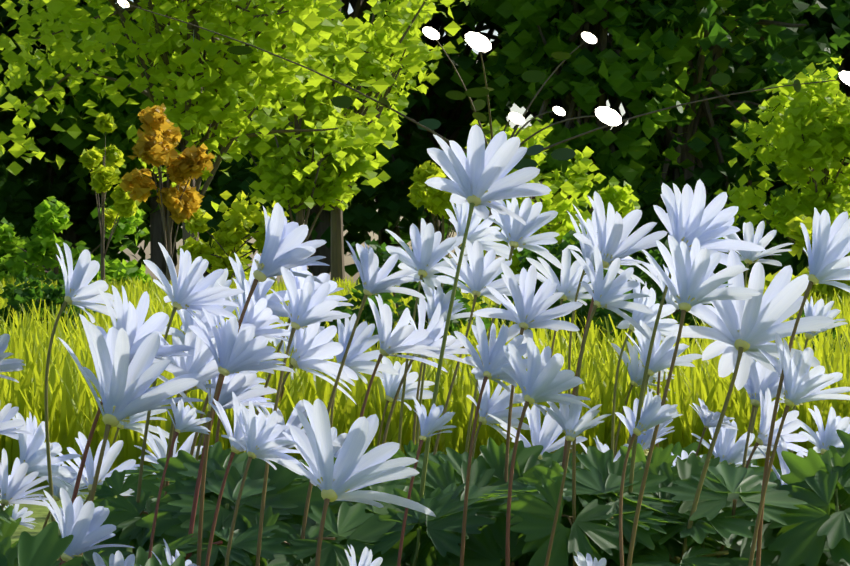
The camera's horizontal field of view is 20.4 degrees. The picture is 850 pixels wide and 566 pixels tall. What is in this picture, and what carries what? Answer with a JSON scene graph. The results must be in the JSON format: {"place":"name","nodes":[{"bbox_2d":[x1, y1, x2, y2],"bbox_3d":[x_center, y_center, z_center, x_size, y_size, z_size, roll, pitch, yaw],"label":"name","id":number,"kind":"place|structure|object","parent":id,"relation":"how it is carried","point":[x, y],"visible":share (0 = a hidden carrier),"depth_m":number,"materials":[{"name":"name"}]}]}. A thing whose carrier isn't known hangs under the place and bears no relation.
{"place":"outdoors","nodes":[
{"label":"outdoors","id":0,"kind":"place"},
{"bbox_2d":[0,283,467,551],"bbox_3d":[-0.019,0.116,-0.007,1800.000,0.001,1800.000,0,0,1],"label":"ground","id":1,"kind":"structure","parent":0,"point":[40,514],"depth_m":1.19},
{"bbox_2d":[0,333,24,535],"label":"anemone","id":2,"kind":"object","parent":1,"relation":"on","point":[10,365],"visible":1,"depth_m":0.78,"materials":[{"name":"white plant"}]},
{"bbox_2d":[0,403,30,439],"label":"anemone","id":3,"kind":"object","parent":1,"relation":"on","point":[8,425],"visible":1,"depth_m":0.80,"materials":[{"name":"white plant"}]},
{"bbox_2d":[0,499,35,528],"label":"anemone","id":4,"kind":"object","parent":1,"relation":"on","point":[22,513],"visible":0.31,"depth_m":0.94,"materials":[{"name":"white plant"}]},
{"bbox_2d":[0,448,53,509],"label":"anemone","id":5,"kind":"object","parent":1,"relation":"on","point":[16,484],"visible":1,"depth_m":0.79,"materials":[{"name":"white plant"}]},
{"bbox_2d":[0,411,84,503],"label":"anemone","id":6,"kind":"object","parent":1,"relation":"on","point":[33,453],"visible":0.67,"depth_m":0.99,"materials":[{"name":"white plant"}]},
{"bbox_2d":[0,0,90,232],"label":"tree","id":7,"kind":"object","parent":1,"relation":"on","point":[7,125],"visible":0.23,"depth_m":22.30,"materials":[{"name":"green plant"}]},
{"bbox_2d":[0,260,95,339],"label":"shrub","id":8,"kind":"object","parent":1,"relation":"on","point":[16,296],"visible":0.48,"depth_m":3.13,"materials":[{"name":"green plant"}]},
{"bbox_2d":[42,457,88,528],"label":"anemone","id":9,"kind":"object","parent":1,"relation":"on","point":[56,490],"visible":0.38,"depth_m":1.04,"materials":[{"name":"white plant"}]},
{"bbox_2d":[11,242,131,565],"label":"anemone","id":10,"kind":"object","parent":1,"relation":"on","point":[81,293],"visible":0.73,"depth_m":0.78,"materials":[{"name":"white plant"}]},
{"bbox_2d":[0,196,152,290],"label":"shrub","id":11,"kind":"object","parent":1,"relation":"on","point":[15,257],"visible":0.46,"depth_m":11.87,"materials":[{"name":"green plant"}]},
{"bbox_2d":[36,487,134,564],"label":"anemone","id":12,"kind":"object","parent":1,"relation":"on","point":[80,521],"visible":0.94,"depth_m":0.65,"materials":[{"name":"white plant"}]},
{"bbox_2d":[0,0,181,281],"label":"tree","id":13,"kind":"object","parent":1,"relation":"on","point":[39,173],"visible":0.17,"depth_m":23.54,"materials":[{"name":"green plant"}]},
{"bbox_2d":[58,432,155,504],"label":"anemone","id":14,"kind":"object","parent":1,"relation":"on","point":[108,460],"visible":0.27,"depth_m":0.99,"materials":[{"name":"white plant"}]},
{"bbox_2d":[78,112,140,279],"bbox_3d":[-1.289,-0.259,9.511,0.267,0.851,0.283,0,0,-39],"label":"golden shrub","id":15,"kind":"object","parent":1,"relation":"on","point":[102,164],"visible":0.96,"depth_m":9.46,"materials":[{"name":"green plant"}]},
{"bbox_2d":[93,550,140,565],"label":"anemone","id":16,"kind":"object","parent":1,"relation":"on","point":[117,559],"visible":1,"depth_m":0.64,"materials":[{"name":"white plant"}]},
{"bbox_2d":[58,314,205,555],"bbox_3d":[-0.086,0.065,0.688,0.043,0.112,0.048,0,0,1],"label":"anemone","id":17,"kind":"object","parent":1,"relation":"on","point":[125,391],"visible":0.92,"depth_m":0.68,"materials":[{"name":"white plant"}]},
{"bbox_2d":[59,285,208,565],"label":"anemone","id":18,"kind":"object","parent":1,"relation":"on","point":[134,325],"visible":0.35,"depth_m":0.71,"materials":[{"name":"white plant"}]},
{"bbox_2d":[13,0,261,284],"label":"tree","id":19,"kind":"object","parent":1,"relation":"on","point":[117,137],"visible":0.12,"depth_m":21.79,"materials":[{"name":"green plant"}]},
{"bbox_2d":[98,397,178,444],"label":"anemone","id":20,"kind":"object","parent":1,"relation":"on","point":[133,419],"visible":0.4,"depth_m":1.30,"materials":[{"name":"white plant"}]},
{"bbox_2d":[59,242,244,552],"bbox_3d":[-0.101,0.052,0.875,0.049,0.135,0.069,0,0,44],"label":"anemone","id":21,"kind":"object","parent":1,"relation":"on","point":[190,292],"visible":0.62,"depth_m":0.88,"materials":[{"name":"white plant"}]},
{"bbox_2d":[99,325,226,552],"bbox_3d":[-0.095,0.068,0.868,0.058,0.105,0.056,0,0,1],"label":"anemone","id":22,"kind":"object","parent":1,"relation":"on","point":[200,361],"visible":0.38,"depth_m":0.87,"materials":[{"name":"white plant"}]},
{"bbox_2d":[119,103,214,283],"bbox_3d":[-0.978,-0.259,8.996,0.306,0.852,0.294,0,0,43],"label":"orange shrub","id":23,"kind":"object","parent":1,"relation":"on","point":[156,144],"visible":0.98,"depth_m":8.97,"materials":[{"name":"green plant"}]},
{"bbox_2d":[134,426,212,463],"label":"anemone","id":24,"kind":"object","parent":1,"relation":"on","point":[161,451],"visible":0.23,"depth_m":1.04,"materials":[{"name":"white plant"}]},
{"bbox_2d":[151,539,196,565],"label":"anemone","id":25,"kind":"object","parent":1,"relation":"on","point":[172,559],"visible":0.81,"depth_m":0.66,"materials":[{"name":"white plant"}]},
{"bbox_2d":[93,285,255,515],"bbox_3d":[-0.094,0.059,0.906,0.056,0.122,0.057,0,0,-39],"label":"anemone","id":26,"kind":"object","parent":1,"relation":"on","point":[114,481],"visible":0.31,"depth_m":0.91,"materials":[{"name":"white plant"}]},
{"bbox_2d":[148,397,211,558],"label":"anemone","id":27,"kind":"object","parent":1,"relation":"on","point":[185,417],"visible":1,"depth_m":0.68,"materials":[{"name":"white plant"}]},
{"bbox_2d":[0,0,400,250],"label":"lime tree","id":28,"kind":"object","parent":1,"relation":"on","point":[193,89],"visible":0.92,"depth_m":10.83,"materials":[{"name":"green plant"}]},
{"bbox_2d":[111,253,290,491],"bbox_3d":[-0.085,0.054,0.964,0.078,0.133,0.057,0,0,-25],"label":"anemone","id":29,"kind":"object","parent":1,"relation":"on","point":[274,304],"visible":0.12,"depth_m":0.96,"materials":[{"name":"white plant"}]},
{"bbox_2d":[176,268,238,449],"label":"anemone","id":30,"kind":"object","parent":1,"relation":"on","point":[221,280],"visible":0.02,"depth_m":1.34,"materials":[{"name":"white plant"}]},
{"bbox_2d":[125,203,329,565],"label":"anemone","id":31,"kind":"object","parent":1,"relation":"on","point":[284,246],"visible":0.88,"depth_m":0.74,"materials":[{"name":"white plant"}]},
{"bbox_2d":[177,190,288,280],"bbox_3d":[-0.807,-0.114,10.060,0.502,0.561,0.359,0,0,-9],"label":"golden shrub","id":32,"kind":"object","parent":1,"relation":"on","point":[232,234],"visible":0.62,"depth_m":10.00,"materials":[{"name":"green plant"}]},
{"bbox_2d":[195,360,276,460],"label":"anemone","id":33,"kind":"object","parent":1,"relation":"on","point":[238,384],"visible":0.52,"depth_m":0.88,"materials":[{"name":"white plant"}]},
{"bbox_2d":[203,354,270,445],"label":"anemone","id":34,"kind":"object","parent":1,"relation":"on","point":[257,379],"visible":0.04,"depth_m":1.09,"materials":[{"name":"white plant"}]},
{"bbox_2d":[188,308,294,565],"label":"anemone","id":35,"kind":"object","parent":1,"relation":"on","point":[243,349],"visible":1,"depth_m":0.70,"materials":[{"name":"white plant"}]},
{"bbox_2d":[205,391,289,565],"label":"anemone","id":36,"kind":"object","parent":1,"relation":"on","point":[236,447],"visible":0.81,"depth_m":0.69,"materials":[{"name":"white plant"}]},
{"bbox_2d":[215,278,294,442],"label":"anemone","id":37,"kind":"object","parent":1,"relation":"on","point":[260,316],"visible":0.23,"depth_m":0.93,"materials":[{"name":"white plant"}]},
{"bbox_2d":[102,10,410,265],"bbox_3d":[-1.716,-2.715,23.637,3.222,5.779,3.105,0,0,-37],"label":"tree","id":38,"kind":"object","parent":1,"relation":"on","point":[211,192],"visible":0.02,"depth_m":22.74,"materials":[{"name":"green plant"}]},
{"bbox_2d":[221,400,303,565],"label":"anemone","id":39,"kind":"object","parent":1,"relation":"on","point":[261,434],"visible":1,"depth_m":0.67,"materials":[{"name":"white plant"}]},
{"bbox_2d":[247,400,341,448],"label":"anemone","id":40,"kind":"object","parent":1,"relation":"on","point":[293,419],"visible":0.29,"depth_m":0.89,"materials":[{"name":"white plant"}]},
{"bbox_2d":[266,318,324,403],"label":"anemone","id":41,"kind":"object","parent":1,"relation":"on","point":[275,341],"visible":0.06,"depth_m":1.40,"materials":[{"name":"white plant"}]},
{"bbox_2d":[130,0,475,285],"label":"tree","id":42,"kind":"object","parent":1,"relation":"on","point":[397,184],"visible":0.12,"depth_m":21.16,"materials":[{"name":"green plant"}]},
{"bbox_2d":[256,266,350,565],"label":"anemone","id":43,"kind":"object","parent":1,"relation":"on","point":[307,306],"visible":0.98,"depth_m":0.72,"materials":[{"name":"white plant"}]},
{"bbox_2d":[229,50,388,243],"bbox_3d":[-0.677,-0.579,13.538,0.939,1.496,0.856,0,0,1],"label":"shrub","id":44,"kind":"object","parent":1,"relation":"on","point":[282,159],"visible":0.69,"depth_m":13.46,"materials":[{"name":"green plant"}]},
{"bbox_2d":[278,302,357,404],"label":"anemone","id":45,"kind":"object","parent":1,"relation":"on","point":[313,350],"visible":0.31,"depth_m":0.95,"materials":[{"name":"white plant"}]},
{"bbox_2d":[217,241,424,565],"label":"anemone","id":46,"kind":"object","parent":1,"relation":"on","point":[375,278],"visible":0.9,"depth_m":0.75,"materials":[{"name":"white plant"}]},
{"bbox_2d":[201,0,469,286],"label":"lime tree","id":47,"kind":"object","parent":1,"relation":"on","point":[396,43],"visible":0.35,"depth_m":13.85,"materials":[{"name":"green plant"}]},
{"bbox_2d":[330,426,346,457],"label":"anemone","id":48,"kind":"object","parent":1,"relation":"on","point":[340,439],"visible":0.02,"depth_m":1.09,"materials":[{"name":"white plant"}]},
{"bbox_2d":[277,399,435,565],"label":"anemone","id":49,"kind":"object","parent":1,"relation":"on","point":[349,472],"visible":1,"depth_m":0.65,"materials":[{"name":"white plant"}]},
{"bbox_2d":[319,313,398,427],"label":"anemone","id":50,"kind":"object","parent":1,"relation":"on","point":[357,360],"visible":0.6,"depth_m":1.14,"materials":[{"name":"white plant"}]},
{"bbox_2d":[344,545,382,565],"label":"anemone","id":51,"kind":"object","parent":1,"relation":"on","point":[366,558],"visible":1,"depth_m":0.62,"materials":[{"name":"white plant"}]},
{"bbox_2d":[360,294,446,416],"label":"anemone","id":52,"kind":"object","parent":1,"relation":"on","point":[403,337],"visible":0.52,"depth_m":0.82,"materials":[{"name":"white plant"}]},
{"bbox_2d":[320,232,490,359],"bbox_3d":[-0.021,0.060,2.082,0.160,0.213,0.250,0,0,1],"label":"bush","id":53,"kind":"object","parent":1,"relation":"on","point":[367,315],"visible":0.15,"depth_m":2.03,"materials":[{"name":"green plant"}]},
{"bbox_2d":[377,357,434,445],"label":"anemone","id":54,"kind":"object","parent":1,"relation":"on","point":[391,383],"visible":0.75,"depth_m":1.29,"materials":[{"name":"white plant"}]},
{"bbox_2d":[305,0,507,286],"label":"tree","id":55,"kind":"object","parent":1,"relation":"on","point":[397,227],"depth_m":31.93,"materials":[{"name":"green plant"}]},
{"bbox_2d":[0,429,849,565],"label":"leaves","id":56,"kind":"object","parent":1,"relation":"on","point":[806,514],"visible":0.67,"depth_m":0.75,"materials":[{"name":"green plant"}]},
{"bbox_2d":[256,266,353,414],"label":"anemone","id":57,"kind":"object","parent":56,"relation":"on","point":[324,277],"visible":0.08,"depth_m":0.97,"materials":[{"name":"white plant"}]},
{"bbox_2d":[382,298,469,443],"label":"anemone","id":58,"kind":"object","parent":1,"relation":"on","point":[436,327],"visible":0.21,"depth_m":0.91,"materials":[{"name":"white plant"}]},
{"bbox_2d":[397,396,455,565],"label":"anemone","id":59,"kind":"object","parent":1,"relation":"on","point":[431,423],"visible":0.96,"depth_m":0.68,"materials":[{"name":"white plant"}]},
{"bbox_2d":[386,218,468,449],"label":"anemone","id":60,"kind":"object","parent":1,"relation":"on","point":[426,255],"visible":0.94,"depth_m":1.19,"materials":[{"name":"white plant"}]},
{"bbox_2d":[407,161,469,257],"bbox_3d":[0.086,-0.231,12.054,0.340,0.795,0.536,0,0,-18],"label":"golden shrub","id":61,"kind":"object","parent":1,"relation":"on","point":[434,201],"visible":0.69,"depth_m":11.97,"materials":[{"name":"green plant"}]},
{"bbox_2d":[412,281,475,444],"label":"anemone","id":62,"kind":"object","parent":1,"relation":"on","point":[436,297],"visible":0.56,"depth_m":1.14,"materials":[{"name":"white plant"}]},
{"bbox_2d":[386,240,519,480],"bbox_3d":[0.014,0.051,1.038,0.068,0.139,0.061,0,0,1],"label":"anemone","id":63,"kind":"object","parent":1,"relation":"on","point":[479,274],"visible":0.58,"depth_m":1.04,"materials":[{"name":"white plant"}]},
{"bbox_2d":[350,0,556,262],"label":"tree","id":64,"kind":"object","parent":1,"relation":"on","point":[455,118],"visible":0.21,"depth_m":23.57,"materials":[{"name":"green plant"}]},
{"bbox_2d":[416,201,512,453],"bbox_3d":[0.025,0.035,1.290,0.043,0.171,0.058,0,0,23],"label":"anemone","id":65,"kind":"object","parent":1,"relation":"on","point":[482,235],"visible":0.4,"depth_m":1.29,"materials":[{"name":"white plant"}]},
{"bbox_2d":[402,125,550,565],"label":"anemone","id":66,"kind":"object","parent":1,"relation":"on","point":[479,181],"visible":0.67,"depth_m":0.79,"materials":[{"name":"white plant"}]},
{"bbox_2d":[118,0,849,252],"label":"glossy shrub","id":67,"kind":"object","parent":1,"relation":"on","point":[608,116],"visible":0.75,"depth_m":7.80,"materials":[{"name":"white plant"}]},
{"bbox_2d":[454,316,526,565],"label":"anemone","id":68,"kind":"object","parent":1,"relation":"on","point":[495,360],"visible":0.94,"depth_m":0.72,"materials":[{"name":"white plant"}]},
{"bbox_2d":[466,379,529,457],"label":"anemone","id":69,"kind":"object","parent":1,"relation":"on","point":[496,404],"visible":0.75,"depth_m":1.09,"materials":[{"name":"white plant"}]},
{"bbox_2d":[388,25,628,275],"bbox_3d":[1.736,-3.533,29.004,5.655,7.418,4.818,0,0,1],"label":"tree","id":70,"kind":"object","parent":1,"relation":"on","point":[558,101],"depth_m":28.57,"materials":[{"name":"green plant"}]},
{"bbox_2d":[465,198,562,451],"bbox_3d":[0.044,0.039,1.145,0.039,0.162,0.048,0,0,24],"label":"anemone","id":71,"kind":"object","parent":1,"relation":"on","point":[516,233],"visible":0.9,"depth_m":1.14,"materials":[{"name":"white plant"}]},
{"bbox_2d":[473,262,582,565],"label":"anemone","id":72,"kind":"object","parent":1,"relation":"on","point":[527,311],"visible":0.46,"depth_m":0.81,"materials":[{"name":"white plant"}]},
{"bbox_2d":[488,402,586,459],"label":"anemone","id":73,"kind":"object","parent":1,"relation":"on","point":[548,433],"visible":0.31,"depth_m":0.99,"materials":[{"name":"white plant"}]},
{"bbox_2d":[501,337,591,565],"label":"anemone","id":74,"kind":"object","parent":1,"relation":"on","point":[543,378],"visible":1,"depth_m":0.69,"materials":[{"name":"white plant"}]},
{"bbox_2d":[465,117,639,274],"bbox_3d":[0.674,-0.377,13.068,1.052,1.090,1.133,0,0,1],"label":"shrub","id":75,"kind":"object","parent":1,"relation":"on","point":[621,199],"visible":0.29,"depth_m":12.93,"materials":[{"name":"green plant"}]},
{"bbox_2d":[526,248,592,356],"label":"anemone","id":76,"kind":"object","parent":1,"relation":"on","point":[570,276],"visible":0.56,"depth_m":1.39,"materials":[{"name":"white plant"}]},
{"bbox_2d":[480,191,667,565],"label":"anemone","id":77,"kind":"object","parent":1,"relation":"on","point":[614,230],"visible":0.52,"depth_m":0.79,"materials":[{"name":"white plant"}]},
{"bbox_2d":[539,400,611,565],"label":"anemone","id":78,"kind":"object","parent":1,"relation":"on","point":[565,417],"visible":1,"depth_m":0.70,"materials":[{"name":"white plant"}]},
{"bbox_2d":[574,552,605,565],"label":"anemone","id":79,"kind":"object","parent":1,"relation":"on","point":[580,560],"visible":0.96,"depth_m":0.67,"materials":[{"name":"white plant"}]},
{"bbox_2d":[499,245,687,565],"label":"anemone","id":80,"kind":"object","parent":1,"relation":"on","point":[532,519],"visible":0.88,"depth_m":0.72,"materials":[{"name":"white plant"}]},
{"bbox_2d":[579,436,628,461],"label":"anemone","id":81,"kind":"object","parent":1,"relation":"on","point":[604,448],"visible":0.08,"depth_m":0.97,"materials":[{"name":"white plant"}]},
{"bbox_2d":[567,210,644,452],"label":"anemone","id":82,"kind":"object","parent":1,"relation":"on","point":[587,252],"visible":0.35,"depth_m":1.24,"materials":[{"name":"white plant"}]},
{"bbox_2d":[450,0,773,268],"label":"tree","id":83,"kind":"object","parent":1,"relation":"on","point":[629,159],"visible":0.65,"depth_m":20.31,"materials":[{"name":"green plant"}]},
{"bbox_2d":[611,341,674,457],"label":"anemone","id":84,"kind":"object","parent":1,"relation":"on","point":[636,372],"visible":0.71,"depth_m":1.34,"materials":[{"name":"white plant"}]},
{"bbox_2d":[611,277,679,453],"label":"anemone","id":85,"kind":"object","parent":1,"relation":"on","point":[666,327],"visible":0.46,"depth_m":1.14,"materials":[{"name":"white plant"}]},
{"bbox_2d":[527,179,764,565],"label":"anemone","id":86,"kind":"object","parent":1,"relation":"on","point":[687,218],"visible":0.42,"depth_m":0.76,"materials":[{"name":"white plant"}]},
{"bbox_2d":[615,395,678,455],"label":"anemone","id":87,"kind":"object","parent":1,"relation":"on","point":[643,440],"visible":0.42,"depth_m":0.96,"materials":[{"name":"white plant"}]},
{"bbox_2d":[619,385,682,565],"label":"anemone","id":88,"kind":"object","parent":1,"relation":"on","point":[655,413],"visible":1,"depth_m":0.69,"materials":[{"name":"white plant"}]},
{"bbox_2d":[625,320,701,443],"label":"anemone","id":89,"kind":"object","parent":1,"relation":"on","point":[661,356],"visible":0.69,"depth_m":1.09,"materials":[{"name":"white plant"}]},
{"bbox_2d":[486,224,846,356],"bbox_3d":[0.246,0.049,2.531,0.345,0.236,0.466,0,0,-17],"label":"shrub","id":90,"kind":"object","parent":1,"relation":"on","point":[583,309],"visible":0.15,"depth_m":2.47,"materials":[{"name":"green plant"}]},
{"bbox_2d":[487,0,849,283],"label":"tree","id":91,"kind":"object","parent":1,"relation":"on","point":[777,46],"visible":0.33,"depth_m":20.41,"materials":[{"name":"green plant"}]},
{"bbox_2d":[633,257,711,447],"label":"anemone","id":92,"kind":"object","parent":1,"relation":"on","point":[660,283],"visible":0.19,"depth_m":1.19,"materials":[{"name":"white plant"}]},
{"bbox_2d":[627,235,760,565],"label":"anemone","id":93,"kind":"object","parent":1,"relation":"on","point":[692,270],"visible":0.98,"depth_m":0.71,"materials":[{"name":"white plant"}]},
{"bbox_2d":[689,398,737,456],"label":"anemone","id":94,"kind":"object","parent":1,"relation":"on","point":[709,419],"visible":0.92,"depth_m":0.89,"materials":[{"name":"white plant"}]},
{"bbox_2d":[607,249,834,565],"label":"anemone","id":95,"kind":"object","parent":1,"relation":"on","point":[742,332],"visible":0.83,"depth_m":0.74,"materials":[{"name":"white plant"}]},
{"bbox_2d":[613,0,849,276],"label":"tree","id":96,"kind":"object","parent":1,"relation":"on","point":[815,21],"depth_m":23.61,"materials":[{"name":"green plant"}]},
{"bbox_2d":[691,412,772,466],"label":"anemone","id":97,"kind":"object","parent":1,"relation":"on","point":[728,449],"visible":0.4,"depth_m":1.04,"materials":[{"name":"white plant"}]},
{"bbox_2d":[723,221,792,407],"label":"anemone","id":98,"kind":"object","parent":1,"relation":"on","point":[748,257],"visible":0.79,"depth_m":1.39,"materials":[{"name":"white plant"}]},
{"bbox_2d":[732,358,798,466],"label":"anemone","id":99,"kind":"object","parent":1,"relation":"on","point":[759,378],"visible":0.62,"depth_m":0.88,"materials":[{"name":"white plant"}]},
{"bbox_2d":[745,387,807,468],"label":"anemone","id":100,"kind":"object","parent":1,"relation":"on","point":[791,424],"visible":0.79,"depth_m":0.79,"materials":[{"name":"white plant"}]},
{"bbox_2d":[757,435,803,484],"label":"anemone","id":101,"kind":"object","parent":1,"relation":"on","point":[782,446],"visible":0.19,"depth_m":0.79,"materials":[{"name":"white plant"}]},
{"bbox_2d":[714,56,849,255],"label":"lime shrub","id":102,"kind":"object","parent":1,"relation":"on","point":[807,128],"visible":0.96,"depth_m":9.81,"materials":[{"name":"green plant"}]},
{"bbox_2d":[748,332,849,565],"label":"anemone","id":103,"kind":"object","parent":1,"relation":"on","point":[802,383],"visible":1,"depth_m":0.69,"materials":[{"name":"white plant"}]},
{"bbox_2d":[748,0,849,256],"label":"tree","id":104,"kind":"object","parent":1,"relation":"on","point":[825,26],"visible":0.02,"depth_m":23.53,"materials":[{"name":"green plant"}]},
{"bbox_2d":[756,207,849,565],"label":"anemone","id":105,"kind":"object","parent":1,"relation":"on","point":[826,254],"visible":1,"depth_m":0.70,"materials":[{"name":"white plant"}]},
{"bbox_2d":[763,214,849,314],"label":"golden shrub","id":106,"kind":"object","parent":1,"relation":"on","point":[795,231],"visible":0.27,"depth_m":4.91,"materials":[{"name":"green plant"}]},
{"bbox_2d":[790,297,847,452],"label":"anemone","id":107,"kind":"object","parent":1,"relation":"on","point":[819,308],"visible":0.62,"depth_m":1.24,"materials":[{"name":"white plant"}]},
{"bbox_2d":[795,405,849,454],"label":"anemone","id":108,"kind":"object","parent":1,"relation":"on","point":[822,440],"visible":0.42,"depth_m":1.04,"materials":[{"name":"white plant"}]},
{"bbox_2d":[115,0,627,282],"label":"sky","id":109,"kind":"structure","parent":0,"point":[348,260],"materials":[{"name":"white"}]},
{"bbox_2d":[0,275,849,486],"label":"lawn grass","id":110,"kind":"structure","parent":0,"point":[73,406],"depth_m":1.36,"materials":[{"name":"plant"}]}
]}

